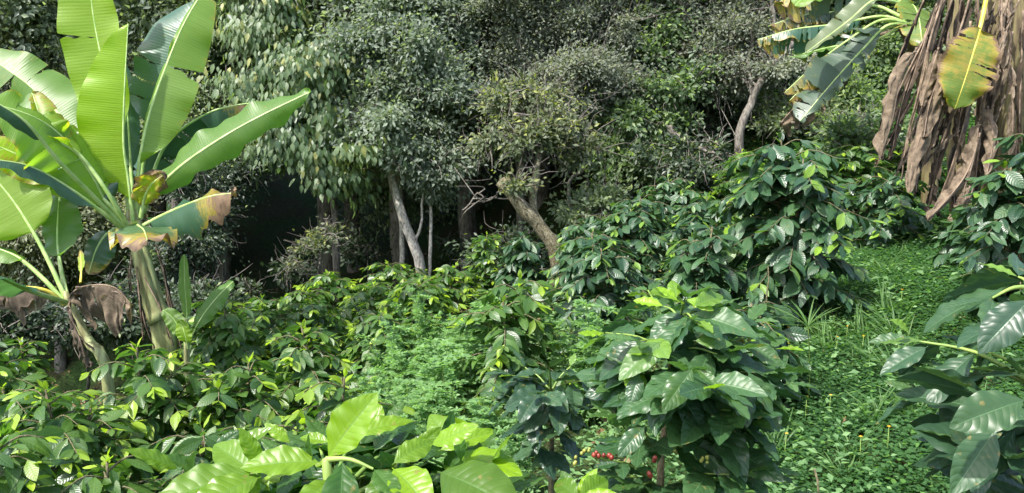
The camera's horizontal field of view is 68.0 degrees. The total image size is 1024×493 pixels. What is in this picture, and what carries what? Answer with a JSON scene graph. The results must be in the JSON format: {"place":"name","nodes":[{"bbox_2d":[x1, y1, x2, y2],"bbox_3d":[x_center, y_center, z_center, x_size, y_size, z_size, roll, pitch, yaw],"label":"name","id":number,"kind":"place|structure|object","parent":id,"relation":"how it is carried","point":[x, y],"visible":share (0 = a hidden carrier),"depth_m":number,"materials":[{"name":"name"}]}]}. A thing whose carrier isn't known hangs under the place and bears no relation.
{"place":"outdoors","nodes":[
{"label":"outdoors","id":0,"kind":"place"},
{"bbox_2d":[0,2,1023,492],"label":"hillside","id":1,"kind":"structure","parent":0,"point":[282,210],"depth_m":16.79,"materials":[{"name":"plant"}]},
{"bbox_2d":[2,336,58,449],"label":"coffee bush","id":2,"kind":"object","parent":1,"relation":"on","point":[16,350],"visible":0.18,"depth_m":7.84,"materials":[{"name":"green plant"}]},
{"bbox_2d":[0,425,74,492],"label":"coffee bush","id":3,"kind":"object","parent":1,"relation":"on","point":[17,469],"visible":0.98,"depth_m":3.03,"materials":[{"name":"green plant"}]},
{"bbox_2d":[0,352,94,492],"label":"coffee bush","id":4,"kind":"object","parent":1,"relation":"on","point":[24,381],"visible":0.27,"depth_m":5.03,"materials":[{"name":"green plant"}]},
{"bbox_2d":[0,257,115,362],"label":"forest shrub","id":5,"kind":"object","parent":1,"relation":"on","point":[11,327],"visible":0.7,"depth_m":8.46,"materials":[{"name":"green plant"}]},
{"bbox_2d":[0,149,133,482],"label":"banana plant","id":6,"kind":"object","parent":1,"relation":"on","point":[25,208],"visible":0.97,"depth_m":5.88,"materials":[{"name":"plant"}]},
{"bbox_2d":[9,281,152,417],"bbox_3d":[-5.005,1.284,9.019,1.782,2.242,1.382,-1,9,-9],"label":"forest shrub","id":7,"kind":"object","parent":1,"relation":"on","point":[103,331],"visible":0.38,"depth_m":8.88,"materials":[{"name":"green plant"}]},
{"bbox_2d":[0,379,166,492],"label":"coffee bush","id":8,"kind":"object","parent":1,"relation":"on","point":[82,444],"visible":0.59,"depth_m":3.98,"materials":[{"name":"green plant"}]},
{"bbox_2d":[0,9,170,372],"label":"forest tree","id":9,"kind":"object","parent":1,"relation":"on","point":[98,221],"visible":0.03,"depth_m":12.91,"materials":[{"name":"green plant"}]},
{"bbox_2d":[0,79,181,372],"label":"forest tree","id":10,"kind":"object","parent":1,"relation":"on","point":[45,271],"visible":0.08,"depth_m":14.69,"materials":[{"name":"green plant"}]},
{"bbox_2d":[0,0,230,331],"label":"forest tree","id":11,"kind":"object","parent":1,"relation":"on","point":[31,13],"visible":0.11,"depth_m":12.51,"materials":[{"name":"green plant"}]},
{"bbox_2d":[59,447,172,492],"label":"coffee bush","id":12,"kind":"object","parent":1,"relation":"on","point":[110,478],"visible":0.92,"depth_m":3.20,"materials":[{"name":"green plant"}]},
{"bbox_2d":[79,252,176,359],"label":"forest shrub","id":13,"kind":"object","parent":1,"relation":"on","point":[128,294],"visible":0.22,"depth_m":9.45,"materials":[{"name":"green plant"}]},
{"bbox_2d":[18,0,267,360],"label":"forest tree","id":14,"kind":"object","parent":1,"relation":"on","point":[200,102],"visible":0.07,"depth_m":12.37,"materials":[{"name":"green plant"}]},
{"bbox_2d":[0,0,310,418],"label":"banana plant","id":15,"kind":"object","parent":1,"relation":"on","point":[80,127],"visible":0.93,"depth_m":6.31,"materials":[{"name":"plant"}]},
{"bbox_2d":[71,337,243,492],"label":"coffee bush","id":16,"kind":"object","parent":1,"relation":"on","point":[154,387],"visible":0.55,"depth_m":4.48,"materials":[{"name":"green plant"}]},
{"bbox_2d":[127,40,255,285],"bbox_3d":[-6.684,-4.048,16.491,9.533,10.652,7.954,1,9,4],"label":"forest tree","id":17,"kind":"object","parent":1,"relation":"on","point":[228,261],"visible":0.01,"depth_m":17.12,"materials":[{"name":"grey plant"}]},
{"bbox_2d":[161,254,234,434],"bbox_3d":[-2.539,1.037,6.156,0.572,1.942,0.284,2,9,14],"label":"banana sucker","id":18,"kind":"object","parent":1,"relation":"on","point":[176,323],"visible":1,"depth_m":6.10,"materials":[{"name":"plant"}]},
{"bbox_2d":[113,126,296,296],"bbox_3d":[-4.348,0.105,10.789,2.529,3.889,1.992,-6,10,-33],"label":"forest shrub","id":19,"kind":"object","parent":1,"relation":"on","point":[207,251],"visible":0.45,"depth_m":10.36,"materials":[{"name":"green plant"}]},
{"bbox_2d":[130,415,281,492],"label":"coffee bush","id":20,"kind":"object","parent":1,"relation":"on","point":[188,445],"visible":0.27,"depth_m":3.42,"materials":[{"name":"green plant"}]},
{"bbox_2d":[156,303,280,434],"bbox_3d":[-2.532,1.207,6.593,1.100,1.482,1.051,6,11,36],"label":"coffee bush","id":21,"kind":"object","parent":1,"relation":"on","point":[224,341],"visible":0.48,"depth_m":6.36,"materials":[{"name":"green plant"}]},
{"bbox_2d":[160,263,278,360],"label":"forest shrub","id":22,"kind":"object","parent":1,"relation":"on","point":[201,290],"visible":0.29,"depth_m":9.21,"materials":[{"name":"green plant"}]},
{"bbox_2d":[179,299,267,424],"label":"coffee bush","id":23,"kind":"object","parent":1,"relation":"on","point":[220,309],"visible":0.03,"depth_m":8.24,"materials":[{"name":"green plant"}]},
{"bbox_2d":[174,351,296,456],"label":"coffee bush","id":24,"kind":"object","parent":1,"relation":"on","point":[218,400],"visible":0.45,"depth_m":4.53,"materials":[{"name":"green plant"}]},
{"bbox_2d":[229,270,274,303],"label":"forest shrub","id":25,"kind":"object","parent":1,"relation":"on","point":[248,285],"visible":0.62,"depth_m":12.25,"materials":[{"name":"green plant"}]},
{"bbox_2d":[211,305,328,415],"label":"coffee bush","id":26,"kind":"object","parent":1,"relation":"on","point":[263,322],"visible":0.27,"depth_m":7.35,"materials":[{"name":"green plant"}]},
{"bbox_2d":[125,0,426,306],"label":"forest tree","id":27,"kind":"object","parent":1,"relation":"on","point":[292,140],"visible":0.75,"depth_m":10.54,"materials":[{"name":"green plant"}]},
{"bbox_2d":[42,0,517,292],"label":"forest tree","id":28,"kind":"object","parent":1,"relation":"on","point":[327,261],"visible":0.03,"depth_m":12.62,"materials":[{"name":"grey plant"}]},
{"bbox_2d":[260,245,322,309],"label":"forest shrub","id":29,"kind":"object","parent":1,"relation":"on","point":[300,279],"visible":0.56,"depth_m":12.49,"materials":[{"name":"green plant"}]},
{"bbox_2d":[257,287,347,366],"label":"coffee bush","id":30,"kind":"object","parent":1,"relation":"on","point":[290,298],"visible":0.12,"depth_m":9.25,"materials":[{"name":"green plant"}]},
{"bbox_2d":[252,318,362,441],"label":"coffee bush","id":31,"kind":"object","parent":1,"relation":"on","point":[302,360],"visible":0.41,"depth_m":5.39,"materials":[{"name":"green plant"}]},
{"bbox_2d":[265,209,352,293],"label":"forest shrub","id":32,"kind":"object","parent":1,"relation":"on","point":[320,242],"visible":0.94,"depth_m":10.38,"materials":[{"name":"green plant"}]},
{"bbox_2d":[265,297,361,409],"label":"coffee bush","id":33,"kind":"object","parent":1,"relation":"on","point":[318,323],"visible":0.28,"depth_m":7.73,"materials":[{"name":"green plant"}]},
{"bbox_2d":[132,0,496,285],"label":"forest tree","id":34,"kind":"object","parent":1,"relation":"on","point":[395,251],"visible":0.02,"depth_m":12.15,"materials":[{"name":"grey plant"}]},
{"bbox_2d":[291,269,374,335],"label":"coffee bush","id":35,"kind":"object","parent":1,"relation":"on","point":[330,281],"visible":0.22,"depth_m":9.59,"materials":[{"name":"green plant"}]},
{"bbox_2d":[124,393,543,492],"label":"coffee bush","id":36,"kind":"object","parent":1,"relation":"on","point":[384,453],"visible":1,"depth_m":1.12,"materials":[{"name":"green plant"}]},
{"bbox_2d":[269,368,414,477],"bbox_3d":[-0.963,1.194,3.938,0.893,1.163,0.979,7,11,38],"label":"coffee bush","id":37,"kind":"object","parent":1,"relation":"on","point":[339,394],"visible":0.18,"depth_m":3.86,"materials":[{"name":"green plant"}]},
{"bbox_2d":[314,221,407,292],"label":"forest shrub","id":38,"kind":"object","parent":1,"relation":"on","point":[354,260],"visible":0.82,"depth_m":13.19,"materials":[{"name":"green plant"}]},
{"bbox_2d":[330,305,417,398],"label":"coffee bush","id":39,"kind":"object","parent":1,"relation":"on","point":[370,329],"visible":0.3,"depth_m":6.51,"materials":[{"name":"green plant"}]},
{"bbox_2d":[326,281,423,370],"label":"coffee bush","id":40,"kind":"object","parent":1,"relation":"on","point":[365,305],"visible":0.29,"depth_m":8.27,"materials":[{"name":"green plant"}]},
{"bbox_2d":[350,364,406,444],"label":"feathery weed","id":41,"kind":"object","parent":1,"relation":"on","point":[377,380],"visible":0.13,"depth_m":4.70,"materials":[{"name":"green plant"}]},
{"bbox_2d":[354,319,423,399],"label":"feathery weed","id":42,"kind":"object","parent":1,"relation":"on","point":[393,344],"visible":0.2,"depth_m":5.84,"materials":[{"name":"green plant"}]},
{"bbox_2d":[348,260,433,321],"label":"coffee bush","id":43,"kind":"object","parent":1,"relation":"on","point":[390,273],"visible":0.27,"depth_m":9.95,"materials":[{"name":"green plant"}]},
{"bbox_2d":[276,0,509,300],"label":"forest tree","id":44,"kind":"object","parent":1,"relation":"on","point":[421,88],"visible":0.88,"depth_m":10.58,"materials":[{"name":"green plant"}]},
{"bbox_2d":[380,348,432,410],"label":"feathery weed","id":45,"kind":"object","parent":1,"relation":"on","point":[397,364],"visible":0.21,"depth_m":5.42,"materials":[{"name":"green plant"}]},
{"bbox_2d":[315,115,508,272],"bbox_3d":[-3.289,-5.847,17.432,9.832,13.484,9.580,1,9,7],"label":"forest tree","id":46,"kind":"object","parent":1,"relation":"on","point":[413,205],"visible":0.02,"depth_m":15.98,"materials":[{"name":"green plant"}]},
{"bbox_2d":[390,377,435,462],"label":"feathery weed","id":47,"kind":"object","parent":1,"relation":"on","point":[407,402],"visible":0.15,"depth_m":4.87,"materials":[{"name":"green plant"}]},
{"bbox_2d":[390,286,442,364],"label":"feathery weed","id":48,"kind":"object","parent":1,"relation":"on","point":[418,332],"visible":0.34,"depth_m":6.52,"materials":[{"name":"green plant"}]},
{"bbox_2d":[374,277,468,362],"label":"coffee bush","id":49,"kind":"object","parent":1,"relation":"on","point":[435,303],"visible":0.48,"depth_m":7.70,"materials":[{"name":"green plant"}]},
{"bbox_2d":[399,380,473,464],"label":"feathery weed","id":50,"kind":"object","parent":1,"relation":"on","point":[428,397],"visible":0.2,"depth_m":4.43,"materials":[{"name":"green plant"}]},
{"bbox_2d":[402,40,473,300],"bbox_3d":[-1.052,-0.916,11.397,1.315,4.311,1.000,-6,10,-33],"label":"thin tree","id":51,"kind":"object","parent":1,"relation":"on","point":[430,239],"visible":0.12,"depth_m":11.28,"materials":[{"name":"grey plant"}]},
{"bbox_2d":[404,337,480,381],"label":"feathery weed","id":52,"kind":"object","parent":1,"relation":"on","point":[451,347],"visible":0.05,"depth_m":5.50,"materials":[{"name":"green plant"}]},
{"bbox_2d":[404,345,487,428],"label":"feathery weed","id":53,"kind":"object","parent":1,"relation":"on","point":[452,378],"visible":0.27,"depth_m":4.74,"materials":[{"name":"green plant"}]},
{"bbox_2d":[406,261,486,339],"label":"coffee bush","id":54,"kind":"object","parent":1,"relation":"on","point":[460,289],"visible":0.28,"depth_m":8.82,"materials":[{"name":"green plant"}]},
{"bbox_2d":[298,0,609,287],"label":"forest tree","id":55,"kind":"object","parent":1,"relation":"on","point":[467,224],"visible":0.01,"depth_m":14.99,"materials":[{"name":"grey plant"}]},
{"bbox_2d":[423,313,490,359],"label":"feathery weed","id":56,"kind":"object","parent":1,"relation":"on","point":[446,335],"visible":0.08,"depth_m":6.41,"materials":[{"name":"green plant"}]},
{"bbox_2d":[427,222,498,310],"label":"forest shrub","id":57,"kind":"object","parent":1,"relation":"on","point":[461,249],"visible":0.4,"depth_m":12.84,"materials":[{"name":"green plant"}]},
{"bbox_2d":[432,397,517,445],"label":"feathery weed","id":58,"kind":"object","parent":1,"relation":"on","point":[485,420],"visible":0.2,"depth_m":4.34,"materials":[{"name":"green plant"}]},
{"bbox_2d":[415,314,537,421],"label":"feathery weed","id":59,"kind":"object","parent":1,"relation":"on","point":[467,346],"visible":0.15,"depth_m":4.85,"materials":[{"name":"green plant"}]},
{"bbox_2d":[463,231,503,312],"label":"coffee bush","id":60,"kind":"object","parent":1,"relation":"on","point":[485,264],"visible":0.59,"depth_m":9.39,"materials":[{"name":"green plant"}]},
{"bbox_2d":[445,202,554,283],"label":"forest shrub","id":61,"kind":"object","parent":1,"relation":"on","point":[505,238],"visible":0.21,"depth_m":10.29,"materials":[{"name":"green plant"}]},
{"bbox_2d":[446,269,576,445],"bbox_3d":[-0.017,0.769,4.887,0.940,1.238,0.903,-6,11,-37],"label":"coffee bush","id":62,"kind":"object","parent":1,"relation":"on","point":[511,336],"visible":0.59,"depth_m":4.71,"materials":[{"name":"green plant"}]},
{"bbox_2d":[489,230,553,315],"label":"coffee bush","id":63,"kind":"object","parent":1,"relation":"on","point":[526,250],"visible":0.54,"depth_m":8.87,"materials":[{"name":"green plant"}]},
{"bbox_2d":[52,80,991,478],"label":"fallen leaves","id":64,"kind":"object","parent":1,"relation":"on","point":[600,430],"visible":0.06,"depth_m":10.30,"materials":[{"name":"brown plant"}]},
{"bbox_2d":[490,425,554,492],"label":"feathery weed","id":65,"kind":"object","parent":1,"relation":"on","point":[522,463],"visible":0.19,"depth_m":3.85,"materials":[{"name":"green plant"}]},
{"bbox_2d":[35,77,1016,492],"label":"weed cover","id":66,"kind":"object","parent":1,"relation":"on","point":[773,485],"visible":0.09,"depth_m":4.14,"materials":[{"name":"green plant"}]},
{"bbox_2d":[438,53,628,299],"bbox_3d":[0.261,-0.877,9.766,2.415,3.197,1.787,0,8,0],"label":"forest tree","id":67,"kind":"object","parent":1,"relation":"on","point":[545,114],"visible":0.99,"depth_m":9.38,"materials":[{"name":"green plant"}]},
{"bbox_2d":[480,351,602,492],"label":"coffee bush","id":68,"kind":"object","parent":1,"relation":"on","point":[534,403],"visible":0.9,"depth_m":2.65,"materials":[{"name":"green plant"}]},
{"bbox_2d":[447,0,650,207],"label":"forest tree","id":69,"kind":"object","parent":1,"relation":"on","point":[542,193],"visible":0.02,"depth_m":14.78,"materials":[{"name":"green plant"}]},
{"bbox_2d":[449,0,690,231],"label":"forest tree","id":70,"kind":"object","parent":1,"relation":"on","point":[550,36],"visible":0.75,"depth_m":11.08,"materials":[{"name":"green plant"}]},
{"bbox_2d":[531,296,616,424],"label":"feathery weed","id":71,"kind":"object","parent":1,"relation":"on","point":[578,344],"visible":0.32,"depth_m":4.70,"materials":[{"name":"green plant"}]},
{"bbox_2d":[554,469,615,492],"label":"coffee bush","id":72,"kind":"object","parent":1,"relation":"on","point":[592,481],"visible":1,"depth_m":1.18,"materials":[{"name":"green plant"}]},
{"bbox_2d":[548,120,627,233],"bbox_3d":[1.123,-0.740,11.316,1.000,2.284,1.118,-6,11,-36],"label":"forest tree","id":73,"kind":"object","parent":1,"relation":"on","point":[582,172],"visible":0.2,"depth_m":10.99,"materials":[{"name":"green plant"}]},
{"bbox_2d":[548,211,643,306],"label":"coffee bush","id":74,"kind":"object","parent":1,"relation":"on","point":[575,230],"visible":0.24,"depth_m":8.63,"materials":[{"name":"green plant"}]},
{"bbox_2d":[543,163,651,238],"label":"forest shrub","id":75,"kind":"object","parent":1,"relation":"on","point":[600,201],"visible":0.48,"depth_m":9.74,"materials":[{"name":"green plant"}]},
{"bbox_2d":[539,227,661,368],"bbox_3d":[0.729,0.434,6.478,1.042,1.204,1.271,-1,9,-8],"label":"coffee bush","id":76,"kind":"object","parent":1,"relation":"on","point":[601,259],"visible":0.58,"depth_m":6.23,"materials":[{"name":"green plant"}]},
{"bbox_2d":[585,192,684,303],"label":"coffee bush","id":77,"kind":"object","parent":1,"relation":"on","point":[640,221],"visible":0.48,"depth_m":8.09,"materials":[{"name":"green plant"}]},
{"bbox_2d":[575,0,743,199],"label":"forest tree","id":78,"kind":"object","parent":1,"relation":"on","point":[671,79],"visible":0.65,"depth_m":11.05,"materials":[{"name":"green plant"}]},
{"bbox_2d":[633,174,715,268],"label":"coffee bush","id":79,"kind":"object","parent":1,"relation":"on","point":[673,189],"visible":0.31,"depth_m":9.43,"materials":[{"name":"green plant"}]},
{"bbox_2d":[621,114,740,235],"bbox_3d":[2.370,-0.984,10.695,1.747,1.726,1.587,0,8,0],"label":"forest shrub","id":80,"kind":"object","parent":1,"relation":"on","point":[697,168],"visible":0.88,"depth_m":10.44,"materials":[{"name":"green plant"}]},
{"bbox_2d":[573,280,818,492],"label":"coffee bush","id":81,"kind":"object","parent":1,"relation":"on","point":[708,395],"visible":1,"depth_m":1.94,"materials":[{"name":"green plant"}]},
{"bbox_2d":[654,191,741,285],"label":"coffee bush","id":82,"kind":"object","parent":1,"relation":"on","point":[695,215],"visible":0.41,"depth_m":7.64,"materials":[{"name":"green plant"}]},
{"bbox_2d":[656,217,746,369],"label":"coffee bush","id":83,"kind":"object","parent":1,"relation":"on","point":[707,247],"visible":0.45,"depth_m":5.28,"materials":[{"name":"green plant"}]},
{"bbox_2d":[678,84,775,152],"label":"forest shrub","id":84,"kind":"object","parent":1,"relation":"on","point":[713,118],"visible":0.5,"depth_m":12.10,"materials":[{"name":"green plant"}]},
{"bbox_2d":[641,0,816,157],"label":"forest tree","id":85,"kind":"object","parent":1,"relation":"on","point":[736,19],"visible":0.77,"depth_m":11.05,"materials":[{"name":"green plant"}]},
{"bbox_2d":[710,148,769,242],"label":"coffee bush","id":86,"kind":"object","parent":1,"relation":"on","point":[722,188],"visible":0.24,"depth_m":9.35,"materials":[{"name":"green plant"}]},
{"bbox_2d":[732,290,821,420],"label":"coffee bush","id":87,"kind":"object","parent":1,"relation":"on","point":[793,333],"visible":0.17,"depth_m":4.01,"materials":[{"name":"green plant"}]},
{"bbox_2d":[755,409,828,463],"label":"grass tuft","id":88,"kind":"object","parent":1,"relation":"on","point":[773,438],"visible":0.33,"depth_m":3.55,"materials":[{"name":"plant"}]},
{"bbox_2d":[699,132,885,328],"bbox_3d":[1.977,-0.070,5.473,1.211,1.504,1.221,-7,11,-40],"label":"coffee bush","id":89,"kind":"object","parent":1,"relation":"on","point":[788,255],"visible":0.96,"depth_m":5.24,"materials":[{"name":"green plant"}]},
{"bbox_2d":[733,77,866,146],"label":"forest shrub","id":90,"kind":"object","parent":1,"relation":"on","point":[769,124],"visible":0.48,"depth_m":11.31,"materials":[{"name":"green plant"}]},
{"bbox_2d":[767,299,840,403],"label":"sedge","id":91,"kind":"object","parent":1,"relation":"on","point":[810,318],"visible":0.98,"depth_m":3.77,"materials":[{"name":"green plant"}]},
{"bbox_2d":[603,84,1023,492],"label":"clover carpet","id":92,"kind":"object","parent":1,"relation":"on","point":[932,299],"visible":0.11,"depth_m":4.17,"materials":[{"name":"green plant"}]},
{"bbox_2d":[804,444,883,482],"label":"grass tuft","id":93,"kind":"object","parent":1,"relation":"on","point":[835,468],"visible":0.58,"depth_m":3.14,"materials":[{"name":"plant"}]},
{"bbox_2d":[757,0,938,203],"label":"banana plant","id":94,"kind":"object","parent":1,"relation":"on","point":[819,34],"visible":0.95,"depth_m":8.49,"materials":[{"name":"plant"}]},
{"bbox_2d":[813,422,892,459],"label":"grass tuft","id":95,"kind":"object","parent":1,"relation":"on","point":[857,450],"visible":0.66,"depth_m":3.28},
{"bbox_2d":[789,95,917,165],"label":"forest shrub","id":96,"kind":"object","parent":1,"relation":"on","point":[857,129],"visible":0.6,"depth_m":9.50,"materials":[{"name":"green plant"}]},
{"bbox_2d":[804,143,906,226],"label":"coffee bush","id":97,"kind":"object","parent":1,"relation":"on","point":[862,160],"visible":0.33,"depth_m":8.68,"materials":[{"name":"green plant"}]},
{"bbox_2d":[739,0,981,127],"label":"forest tree","id":98,"kind":"object","parent":1,"relation":"on","point":[878,68],"visible":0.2,"depth_m":12.25,"materials":[{"name":"green plant"}]},
{"bbox_2d":[829,387,903,425],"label":"grass tuft","id":99,"kind":"object","parent":1,"relation":"on","point":[875,414],"visible":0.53,"depth_m":3.58,"materials":[{"name":"plant"}]},
{"bbox_2d":[827,170,942,251],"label":"coffee bush","id":100,"kind":"object","parent":1,"relation":"on","point":[889,206],"visible":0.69,"depth_m":7.39,"materials":[{"name":"green plant"}]},
{"bbox_2d":[857,276,920,314],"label":"grass tuft","id":101,"kind":"object","parent":1,"relation":"on","point":[882,299],"visible":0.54,"depth_m":5.22,"materials":[{"name":"plant"}]},
{"bbox_2d":[854,299,925,333],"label":"grass tuft","id":102,"kind":"object","parent":1,"relation":"on","point":[893,316],"visible":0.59,"depth_m":4.86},
{"bbox_2d":[880,143,946,202],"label":"coffee bush","id":103,"kind":"object","parent":1,"relation":"on","point":[895,166],"visible":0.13,"depth_m":9.26,"materials":[{"name":"green plant"}]},
{"bbox_2d":[868,253,1023,492],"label":"coffee bush","id":104,"kind":"object","parent":1,"relation":"on","point":[966,427],"visible":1,"depth_m":1.23,"materials":[{"name":"green plant"}]},
{"bbox_2d":[872,0,1023,221],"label":"dead banana clump","id":105,"kind":"object","parent":1,"relation":"on","point":[953,86],"visible":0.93,"depth_m":6.63,"materials":[{"name":"plant"}]},
{"bbox_2d":[926,201,1009,276],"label":"coffee bush","id":106,"kind":"object","parent":1,"relation":"on","point":[949,233],"visible":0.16,"depth_m":5.77,"materials":[{"name":"green plant"}]},
{"bbox_2d":[949,133,1023,313],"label":"coffee bush","id":107,"kind":"object","parent":1,"relation":"on","point":[995,234],"visible":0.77,"depth_m":4.61,"materials":[{"name":"green plant"}]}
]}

